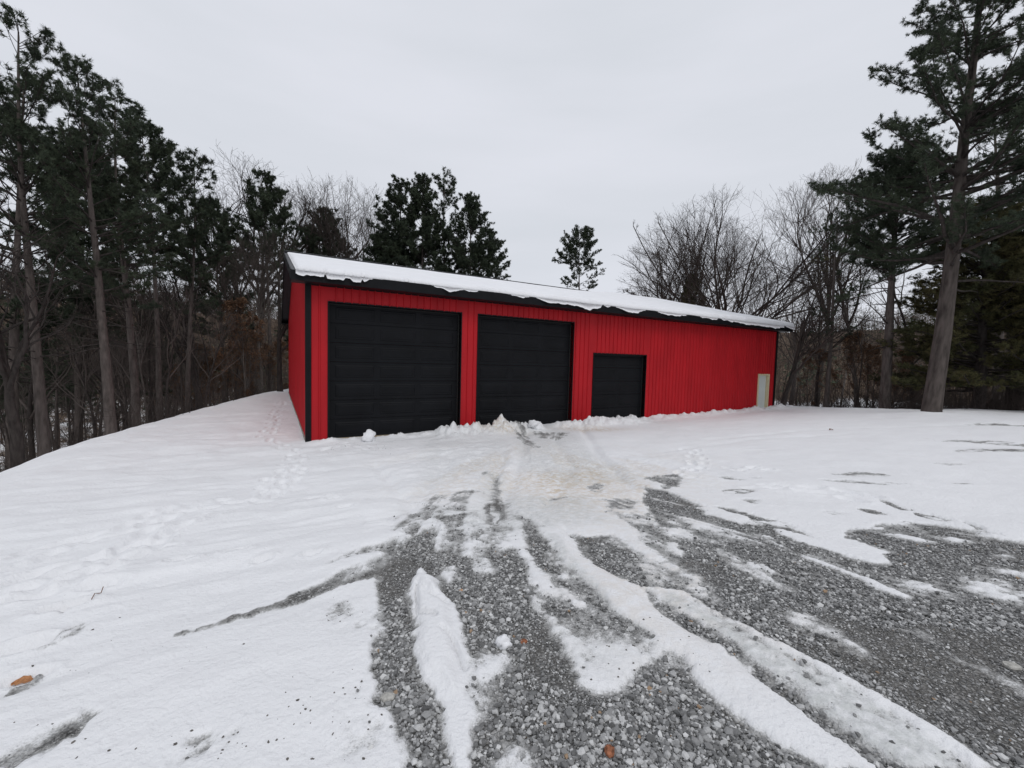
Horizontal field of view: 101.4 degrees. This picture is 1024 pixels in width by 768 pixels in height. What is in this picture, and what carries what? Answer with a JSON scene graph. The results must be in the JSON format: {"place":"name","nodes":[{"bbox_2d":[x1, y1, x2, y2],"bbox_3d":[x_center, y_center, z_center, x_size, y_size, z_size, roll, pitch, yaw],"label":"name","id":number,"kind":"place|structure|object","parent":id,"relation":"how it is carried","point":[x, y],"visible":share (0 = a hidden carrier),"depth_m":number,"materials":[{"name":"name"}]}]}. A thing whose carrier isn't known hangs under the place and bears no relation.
{"place":"outdoors","nodes":[
{"label":"outdoors","id":0,"kind":"place"},
{"bbox_2d":[0,300,1023,767],"bbox_3d":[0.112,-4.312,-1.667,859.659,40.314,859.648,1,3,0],"label":"ground","id":1,"kind":"structure","parent":0,"point":[216,524],"depth_m":3.51,"materials":[{"name":"snow"}]},
{"bbox_2d":[11,675,32,685],"bbox_3d":[-2.690,1.634,2.300,0.072,0.025,0.073,3,4,26],"label":"dead leaf","id":2,"kind":"object","parent":1,"relation":"on","point":[25,679],"visible":0.94,"depth_m":2.31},
{"bbox_2d":[0,385,52,455],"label":"bare tree","id":3,"kind":"object","parent":1,"relation":"on","point":[2,429],"visible":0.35,"depth_m":29.09,"materials":[{"name":"brown plant"}]},
{"bbox_2d":[0,330,53,438],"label":"pine tree","id":4,"kind":"object","parent":1,"relation":"on","point":[2,389],"visible":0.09,"depth_m":38.00,"materials":[{"name":"green plant"}]},
{"bbox_2d":[19,331,67,450],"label":"pine tree","id":5,"kind":"object","parent":1,"relation":"on","point":[50,389],"visible":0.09,"depth_m":35.38,"materials":[{"name":"green plant"}]},
{"bbox_2d":[0,62,97,470],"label":"pine tree","id":6,"kind":"object","parent":1,"relation":"on","point":[14,316],"visible":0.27,"depth_m":22.79,"materials":[{"name":"green plant"}]},
{"bbox_2d":[0,250,97,459],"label":"bare tree","id":7,"kind":"object","parent":1,"relation":"on","point":[28,407],"visible":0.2,"depth_m":27.53,"materials":[{"name":"brown plant"}]},
{"bbox_2d":[0,177,105,467],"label":"bare tree","id":8,"kind":"object","parent":1,"relation":"on","point":[17,446],"visible":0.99,"depth_m":13.02,"materials":[{"name":"brown plant"}]},
{"bbox_2d":[23,286,86,448],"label":"pine tree","id":9,"kind":"object","parent":1,"relation":"on","point":[58,374],"visible":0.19,"depth_m":32.88,"materials":[{"name":"green plant"}]},
{"bbox_2d":[0,0,111,456],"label":"pine tree","id":10,"kind":"object","parent":1,"relation":"on","point":[21,167],"visible":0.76,"depth_m":14.34,"materials":[{"name":"green plant"}]},
{"bbox_2d":[22,345,96,445],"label":"bare tree","id":11,"kind":"object","parent":1,"relation":"on","point":[65,398],"visible":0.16,"depth_m":35.35,"materials":[{"name":"brown plant"}]},
{"bbox_2d":[47,383,99,443],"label":"bare tree","id":12,"kind":"object","parent":1,"relation":"on","point":[70,417],"visible":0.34,"depth_m":37.80,"materials":[{"name":"brown plant"}]},
{"bbox_2d":[5,152,142,442],"bbox_3d":[-28.857,-4.704,27.933,6.959,21.607,6.629,-1,4,-36],"label":"pine tree","id":13,"kind":"object","parent":1,"relation":"on","point":[86,241],"visible":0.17,"depth_m":27.28,"materials":[{"name":"green plant"}]},
{"bbox_2d":[29,325,121,442],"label":"bare tree","id":14,"kind":"object","parent":1,"relation":"on","point":[85,377],"visible":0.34,"depth_m":27.08,"materials":[{"name":"brown plant"}]},
{"bbox_2d":[63,366,99,439],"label":"pine tree","id":15,"kind":"object","parent":1,"relation":"on","point":[68,399],"visible":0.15,"depth_m":41.00,"materials":[{"name":"green plant"}]},
{"bbox_2d":[0,41,176,435],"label":"pine tree","id":16,"kind":"object","parent":1,"relation":"on","point":[137,212],"visible":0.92,"depth_m":14.98,"materials":[{"name":"green plant"}]},
{"bbox_2d":[44,314,148,436],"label":"bare tree","id":17,"kind":"object","parent":1,"relation":"on","point":[76,362],"visible":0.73,"depth_m":20.31,"materials":[{"name":"brown plant"}]},
{"bbox_2d":[41,304,155,431],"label":"bare tree","id":18,"kind":"object","parent":1,"relation":"on","point":[100,392],"visible":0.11,"depth_m":31.65,"materials":[{"name":"brown plant"}]},
{"bbox_2d":[40,270,163,431],"bbox_3d":[-30.289,-2.141,31.125,8.211,15.831,6.907,4,4,40],"label":"bare tree","id":19,"kind":"object","parent":1,"relation":"on","point":[95,373],"visible":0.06,"depth_m":31.12,"materials":[{"name":"brown plant"}]},
{"bbox_2d":[49,316,155,412],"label":"bare tree","id":20,"kind":"object","parent":1,"relation":"on","point":[113,367],"visible":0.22,"depth_m":30.41,"materials":[{"name":"brown plant"}]},
{"bbox_2d":[66,352,140,420],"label":"bare tree","id":21,"kind":"object","parent":1,"relation":"on","point":[120,384],"visible":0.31,"depth_m":27.19,"materials":[{"name":"brown plant"}]},
{"bbox_2d":[59,295,152,429],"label":"bare tree","id":22,"kind":"object","parent":1,"relation":"on","point":[96,343],"visible":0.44,"depth_m":27.33,"materials":[{"name":"brown plant"}]},
{"bbox_2d":[39,86,185,426],"bbox_3d":[-17.383,-5.073,18.638,4.857,16.007,4.804,4,4,36],"label":"pine tree","id":23,"kind":"object","parent":1,"relation":"on","point":[106,180],"visible":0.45,"depth_m":18.50,"materials":[{"name":"green plant"}]},
{"bbox_2d":[64,306,162,420],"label":"bare tree","id":24,"kind":"object","parent":1,"relation":"on","point":[114,364],"visible":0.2,"depth_m":30.48,"materials":[{"name":"brown plant"}]},
{"bbox_2d":[63,257,177,427],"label":"bare tree","id":25,"kind":"object","parent":1,"relation":"on","point":[134,305],"visible":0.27,"depth_m":27.30,"materials":[{"name":"brown plant"}]},
{"bbox_2d":[88,320,153,428],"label":"bare tree","id":26,"kind":"object","parent":1,"relation":"on","point":[123,383],"visible":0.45,"depth_m":24.96,"materials":[{"name":"brown plant"}]},
{"bbox_2d":[78,267,171,379],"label":"bare tree","id":27,"kind":"object","parent":1,"relation":"on","point":[118,304],"visible":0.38,"depth_m":22.65,"materials":[{"name":"brown plant"}]},
{"bbox_2d":[90,292,169,422],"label":"bare tree","id":28,"kind":"object","parent":1,"relation":"on","point":[140,364],"visible":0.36,"depth_m":21.65,"materials":[{"name":"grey plant"}]},
{"bbox_2d":[117,331,176,421],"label":"bare tree","id":29,"kind":"object","parent":1,"relation":"on","point":[150,380],"visible":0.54,"depth_m":24.46,"materials":[{"name":"brown plant"}]},
{"bbox_2d":[84,118,211,420],"bbox_3d":[-19.423,-5.441,22.830,4.343,17.339,5.079,3,4,31],"label":"pine tree","id":30,"kind":"object","parent":1,"relation":"on","point":[159,151],"visible":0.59,"depth_m":22.53,"materials":[{"name":"green plant"}]},
{"bbox_2d":[121,314,178,422],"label":"bare tree","id":31,"kind":"object","parent":1,"relation":"on","point":[150,364],"visible":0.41,"depth_m":29.20,"materials":[{"name":"brown plant"}]},
{"bbox_2d":[123,303,177,421],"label":"tree","id":32,"kind":"object","parent":1,"relation":"on","point":[164,389],"visible":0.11,"depth_m":39.43,"materials":[{"name":"green plant"}]},
{"bbox_2d":[135,282,204,417],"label":"bare tree","id":33,"kind":"object","parent":1,"relation":"on","point":[173,342],"visible":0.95,"depth_m":19.36,"materials":[{"name":"brown plant"}]},
{"bbox_2d":[139,299,204,399],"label":"bare tree","id":34,"kind":"object","parent":1,"relation":"on","point":[168,353],"visible":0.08,"depth_m":39.01,"materials":[{"name":"brown plant"}]},
{"bbox_2d":[136,275,208,410],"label":"bare tree","id":35,"kind":"object","parent":1,"relation":"on","point":[176,342],"visible":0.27,"depth_m":33.39,"materials":[{"name":"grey plant"}]},
{"bbox_2d":[138,259,221,409],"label":"bare tree","id":36,"kind":"object","parent":1,"relation":"on","point":[199,288],"visible":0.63,"depth_m":24.80,"materials":[{"name":"brown plant"}]},
{"bbox_2d":[134,238,232,409],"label":"bare tree","id":37,"kind":"object","parent":1,"relation":"on","point":[193,372],"visible":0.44,"depth_m":26.24,"materials":[{"name":"brown plant"}]},
{"bbox_2d":[152,147,233,412],"bbox_3d":[-19.002,-5.554,24.976,4.278,16.919,4.232,3,3,21],"label":"pine tree","id":38,"kind":"object","parent":1,"relation":"on","point":[186,272],"visible":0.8,"depth_m":24.77,"materials":[{"name":"green plant"}]},
{"bbox_2d":[165,341,221,409],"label":"young beech","id":39,"kind":"object","parent":1,"relation":"on","point":[205,363],"visible":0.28,"depth_m":32.11,"materials":[{"name":"brown plant"}]},
{"bbox_2d":[172,324,218,387],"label":"bare tree","id":40,"kind":"object","parent":1,"relation":"on","point":[200,360],"visible":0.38,"depth_m":30.81,"materials":[{"name":"brown plant"}]},
{"bbox_2d":[160,265,241,406],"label":"bare tree","id":41,"kind":"object","parent":1,"relation":"on","point":[197,323],"visible":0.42,"depth_m":26.78,"materials":[{"name":"brown plant"}]},
{"bbox_2d":[170,300,244,407],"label":"bare tree","id":42,"kind":"object","parent":1,"relation":"on","point":[217,347],"visible":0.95,"depth_m":23.33,"materials":[{"name":"brown plant"}]},
{"bbox_2d":[194,357,229,405],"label":"young beech","id":43,"kind":"object","parent":1,"relation":"on","point":[217,368],"visible":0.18,"depth_m":37.70,"materials":[{"name":"brown plant"}]},
{"bbox_2d":[171,195,257,402],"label":"pine tree","id":44,"kind":"object","parent":1,"relation":"on","point":[225,233],"visible":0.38,"depth_m":34.71,"materials":[{"name":"green plant"}]},
{"bbox_2d":[124,144,332,398],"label":"bare tree","id":45,"kind":"object","parent":1,"relation":"on","point":[221,204],"visible":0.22,"depth_m":41.35,"materials":[{"name":"brown plant"}]},
{"bbox_2d":[196,244,267,395],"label":"bare tree","id":46,"kind":"object","parent":1,"relation":"on","point":[222,262],"visible":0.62,"depth_m":32.43,"materials":[{"name":"grey plant"}]},
{"bbox_2d":[214,345,251,400],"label":"young beech","id":47,"kind":"object","parent":1,"relation":"on","point":[226,361],"visible":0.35,"depth_m":32.16,"materials":[{"name":"brown plant"}]},
{"bbox_2d":[211,297,267,397],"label":"young beech","id":48,"kind":"object","parent":1,"relation":"on","point":[238,304],"visible":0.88,"depth_m":27.18,"materials":[{"name":"brown plant"}]},
{"bbox_2d":[228,329,265,396],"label":"young beech","id":49,"kind":"object","parent":1,"relation":"on","point":[254,366],"visible":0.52,"depth_m":31.01,"materials":[{"name":"brown plant"}]},
{"bbox_2d":[211,226,283,392],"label":"bare tree","id":50,"kind":"object","parent":1,"relation":"on","point":[262,282],"visible":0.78,"depth_m":30.89,"materials":[{"name":"brown plant"}]},
{"bbox_2d":[228,335,266,394],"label":"young beech","id":51,"kind":"object","parent":1,"relation":"on","point":[265,358],"visible":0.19,"depth_m":36.33,"materials":[{"name":"brown plant"}]},
{"bbox_2d":[184,155,338,394],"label":"bare tree","id":52,"kind":"object","parent":1,"relation":"on","point":[257,391],"visible":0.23,"depth_m":45.38,"materials":[{"name":"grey plant"}]},
{"bbox_2d":[228,167,302,391],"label":"pine tree","id":53,"kind":"object","parent":1,"relation":"on","point":[258,215],"visible":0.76,"depth_m":37.38,"materials":[{"name":"green plant"}]},
{"bbox_2d":[255,340,288,391],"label":"young beech","id":54,"kind":"object","parent":1,"relation":"on","point":[274,352],"visible":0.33,"depth_m":38.09,"materials":[{"name":"brown plant"}]},
{"bbox_2d":[246,232,307,391],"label":"bare tree","id":55,"kind":"object","parent":1,"relation":"on","point":[281,333],"visible":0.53,"depth_m":28.63,"materials":[{"name":"brown plant"}]},
{"bbox_2d":[265,226,326,339],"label":"pine tree","id":56,"kind":"object","parent":1,"relation":"on","point":[300,231],"visible":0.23,"depth_m":42.50,"materials":[{"name":"green plant"}]},
{"bbox_2d":[240,179,372,259],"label":"bare tree","id":57,"kind":"object","parent":1,"relation":"on","point":[326,221],"visible":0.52,"depth_m":43.55,"materials":[{"name":"brown plant"}]},
{"bbox_2d":[281,205,354,343],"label":"pine tree","id":58,"kind":"object","parent":1,"relation":"on","point":[323,252],"visible":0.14,"depth_m":46.41,"materials":[{"name":"green plant"}]},
{"bbox_2d":[251,168,426,266],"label":"bare tree","id":59,"kind":"object","parent":1,"relation":"on","point":[357,231],"visible":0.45,"depth_m":44.96,"materials":[{"name":"brown plant"}]},
{"bbox_2d":[13,445,709,760],"bbox_3d":[-2.939,1.637,6.720,3.969,0.958,11.596,0,4,-26],"label":"grit","id":60,"kind":"object","parent":1,"relation":"on","point":[287,758],"visible":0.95,"depth_m":1.92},
{"bbox_2d":[361,429,375,441],"bbox_3d":[-4.335,1.624,12.654,0.425,0.525,0.387,0,4,-29],"label":"snow chunk","id":61,"kind":"object","parent":1,"relation":"on","point":[368,435],"visible":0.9,"depth_m":12.55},
{"bbox_2d":[342,188,423,264],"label":"bare tree","id":62,"kind":"object","parent":1,"relation":"on","point":[367,219],"visible":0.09,"depth_m":49.90,"materials":[{"name":"grey plant"}]},
{"bbox_2d":[362,224,406,265],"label":"pine tree","id":63,"kind":"object","parent":1,"relation":"on","point":[383,240],"visible":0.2,"depth_m":41.73,"materials":[{"name":"green plant"}]},
{"bbox_2d":[359,173,427,265],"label":"pine tree","id":64,"kind":"object","parent":1,"relation":"on","point":[396,201],"visible":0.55,"depth_m":41.56,"materials":[{"name":"green plant"}]},
{"bbox_2d":[387,172,451,271],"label":"pine tree","id":65,"kind":"object","parent":1,"relation":"on","point":[423,195],"visible":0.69,"depth_m":40.74,"materials":[{"name":"green plant"}]},
{"bbox_2d":[418,166,469,272],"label":"pine tree","id":66,"kind":"object","parent":1,"relation":"on","point":[448,201],"visible":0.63,"depth_m":41.52,"materials":[{"name":"green plant"}]},
{"bbox_2d":[438,191,502,276],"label":"pine tree","id":67,"kind":"object","parent":1,"relation":"on","point":[471,209],"visible":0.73,"depth_m":39.92,"materials":[{"name":"green plant"}]},
{"bbox_2d":[469,228,510,279],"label":"pine tree","id":68,"kind":"object","parent":1,"relation":"on","point":[497,242],"visible":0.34,"depth_m":42.69,"materials":[{"name":"green plant"}]},
{"bbox_2d":[0,354,1023,471],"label":"undergrowth","id":69,"kind":"object","parent":1,"relation":"on","point":[844,402],"visible":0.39,"depth_m":21.92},
{"bbox_2d":[0,255,1023,447],"bbox_3d":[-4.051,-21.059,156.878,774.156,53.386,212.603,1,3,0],"label":"woods","id":70,"kind":"object","parent":1,"relation":"on","point":[780,365],"visible":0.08,"depth_m":112.30,"materials":[{"name":"brown"}]},
{"bbox_2d":[281,250,792,441],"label":"metal barn","id":71,"kind":"structure","parent":1,"relation":"on","point":[383,349],"depth_m":15.76,"materials":[{"name":"red"}]},
{"bbox_2d":[327,301,461,437],"bbox_3d":[-3.758,-0.285,13.849,4.330,4.450,0.318,0,4,-29],"label":"overhead door","id":72,"kind":"structure","parent":71,"relation":"in","point":[383,386],"depth_m":13.79,"materials":[{"name":"black metal"}]},
{"bbox_2d":[475,314,574,424],"bbox_3d":[0.540,-0.307,16.276,4.330,4.450,0.318,0,4,-29],"label":"overhead door","id":73,"kind":"structure","parent":71,"relation":"in","point":[522,389],"depth_m":16.28,"materials":[{"name":"black metal"}]},
{"bbox_2d":[288,252,794,329],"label":"roof snow","id":74,"kind":"structure","parent":71,"relation":"on","point":[330,268],"depth_m":16.83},
{"bbox_2d":[591,353,646,417],"bbox_3d":[4.699,0.277,18.667,3.160,3.237,0.318,0,4,-29],"label":"overhead door","id":75,"kind":"structure","parent":71,"relation":"in","point":[620,381],"depth_m":18.76,"materials":[{"name":"black metal"}]},
{"bbox_2d":[756,374,769,406],"bbox_3d":[14.296,0.556,24.098,1.130,2.280,0.300,0,4,-29],"label":"walk door","id":76,"kind":"structure","parent":71,"relation":"in","point":[763,379],"depth_m":24.17,"materials":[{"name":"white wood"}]},
{"bbox_2d":[551,224,605,290],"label":"pine tree","id":77,"kind":"object","parent":1,"relation":"on","point":[586,243],"visible":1,"depth_m":51.73,"materials":[{"name":"green plant"}]},
{"bbox_2d":[622,242,717,301],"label":"bare tree","id":78,"kind":"object","parent":1,"relation":"on","point":[670,282],"visible":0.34,"depth_m":44.70,"materials":[{"name":"brown plant"}]},
{"bbox_2d":[680,272,705,305],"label":"cedar tree","id":79,"kind":"object","parent":1,"relation":"on","point":[687,292],"visible":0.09,"depth_m":42.07,"materials":[{"name":"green plant"}]},
{"bbox_2d":[627,201,772,312],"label":"bare tree","id":80,"kind":"object","parent":1,"relation":"on","point":[727,259],"visible":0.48,"depth_m":41.02,"materials":[{"name":"brown plant"}]},
{"bbox_2d":[614,183,909,319],"bbox_3d":[19.750,-7.044,37.488,19.462,19.952,20.013,0,4,-32],"label":"bare tree","id":81,"kind":"object","parent":1,"relation":"on","point":[738,302],"visible":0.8,"depth_m":34.50,"materials":[{"name":"brown plant"}]},
{"bbox_2d":[727,265,803,317],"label":"bare tree","id":82,"kind":"object","parent":1,"relation":"on","point":[752,305],"visible":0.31,"depth_m":57.40,"materials":[{"name":"brown plant"}]},
{"bbox_2d":[735,244,864,398],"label":"bare tree","id":83,"kind":"object","parent":1,"relation":"on","point":[783,341],"visible":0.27,"depth_m":46.99,"materials":[{"name":"brown plant"}]},
{"bbox_2d":[797,349,837,405],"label":"young beech","id":84,"kind":"object","parent":1,"relation":"on","point":[809,361],"visible":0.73,"depth_m":25.11,"materials":[{"name":"brown plant"}]},
{"bbox_2d":[781,270,855,405],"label":"bare tree","id":85,"kind":"object","parent":1,"relation":"on","point":[803,333],"visible":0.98,"depth_m":23.77,"materials":[{"name":"brown plant"}]},
{"bbox_2d":[742,156,906,405],"bbox_3d":[23.231,-6.718,31.134,11.581,19.611,9.602,4,4,37],"label":"bare tree","id":86,"kind":"object","parent":1,"relation":"on","point":[807,216],"visible":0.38,"depth_m":30.64,"materials":[{"name":"brown plant"}]},
{"bbox_2d":[775,253,879,406],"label":"bare tree","id":87,"kind":"object","parent":1,"relation":"on","point":[818,337],"visible":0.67,"depth_m":26.68,"materials":[{"name":"brown plant"}]},
{"bbox_2d":[805,207,860,406],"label":"pine tree","id":88,"kind":"object","parent":1,"relation":"on","point":[828,372],"visible":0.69,"depth_m":24.44,"materials":[{"name":"green plant"}]},
{"bbox_2d":[831,330,879,407],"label":"young beech","id":89,"kind":"object","parent":1,"relation":"on","point":[852,339],"visible":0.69,"depth_m":26.06,"materials":[{"name":"brown plant"}]},
{"bbox_2d":[812,231,898,406],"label":"bare tree","id":90,"kind":"object","parent":1,"relation":"on","point":[861,273],"visible":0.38,"depth_m":28.87,"materials":[{"name":"brown plant"}]},
{"bbox_2d":[841,297,885,407],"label":"bare tree","id":91,"kind":"object","parent":1,"relation":"on","point":[859,341],"visible":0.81,"depth_m":23.86,"materials":[{"name":"brown plant"}]},
{"bbox_2d":[848,344,894,407],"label":"young beech","id":92,"kind":"object","parent":1,"relation":"on","point":[871,367],"visible":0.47,"depth_m":28.68,"materials":[{"name":"brown plant"}]},
{"bbox_2d":[849,225,932,405],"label":"bare tree","id":93,"kind":"object","parent":1,"relation":"on","point":[898,306],"visible":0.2,"depth_m":28.99,"materials":[{"name":"brown plant"}]},
{"bbox_2d":[876,349,916,408],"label":"young beech","id":94,"kind":"object","parent":1,"relation":"on","point":[908,359],"visible":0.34,"depth_m":26.55,"materials":[{"name":"brown plant"}]},
{"bbox_2d":[834,137,965,408],"bbox_3d":[19.610,-5.283,21.613,5.293,14.374,5.156,0,3,-25],"label":"pine tree","id":95,"kind":"object","parent":1,"relation":"on","point":[891,223],"visible":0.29,"depth_m":21.61,"materials":[{"name":"green plant"}]},
{"bbox_2d":[806,0,1023,411],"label":"pine tree","id":96,"kind":"object","parent":1,"relation":"on","point":[971,112],"visible":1,"depth_m":16.59,"materials":[{"name":"green plant"}]},
{"bbox_2d":[867,191,1023,408],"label":"cedar tree","id":97,"kind":"object","parent":1,"relation":"on","point":[985,290],"visible":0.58,"depth_m":19.98,"materials":[{"name":"green plant"}]},
{"bbox_2d":[904,148,1023,410],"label":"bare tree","id":98,"kind":"object","parent":1,"relation":"on","point":[1019,392],"visible":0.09,"depth_m":22.96,"materials":[{"name":"plant"}]},
{"bbox_2d":[916,230,1023,405],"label":"cedar tree","id":99,"kind":"object","parent":1,"relation":"on","point":[976,319],"visible":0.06,"depth_m":24.09,"materials":[{"name":"green plant"}]},
{"bbox_2d":[959,92,1017,409],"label":"pine tree","id":100,"kind":"object","parent":1,"relation":"on","point":[977,160],"visible":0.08,"depth_m":29.70,"materials":[{"name":"green plant"}]},
{"bbox_2d":[964,229,1023,391],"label":"cedar tree","id":101,"kind":"object","parent":1,"relation":"on","point":[1013,357],"visible":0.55,"depth_m":19.23,"materials":[{"name":"green plant"}]},
{"bbox_2d":[0,0,1023,332],"label":"sky","id":102,"kind":"structure","parent":0,"point":[603,116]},
{"bbox_2d":[4,475,1023,767],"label":"gravel","id":103,"kind":"structure","parent":0,"point":[624,725],"depth_m":2.48,"materials":[{"name":"gravel"}]},
{"bbox_2d":[379,692,394,701],"bbox_3d":[-0.608,1.534,2.050,0.076,0.040,0.056,0,3,-25],"label":"stone","id":104,"kind":"object","parent":103,"relation":"on","point":[387,696],"visible":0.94,"depth_m":2.04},
{"bbox_2d":[494,634,511,649],"bbox_3d":[-0.049,1.516,2.452,0.105,0.117,0.082,3,4,27],"label":"snow chunk","id":105,"kind":"object","parent":103,"relation":"on","point":[503,641],"visible":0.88,"depth_m":2.43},
{"bbox_2d":[1002,661,1022,670],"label":"stone","id":106,"kind":"object","parent":103,"relation":"on","point":[1013,666],"visible":0.99,"depth_m":2.31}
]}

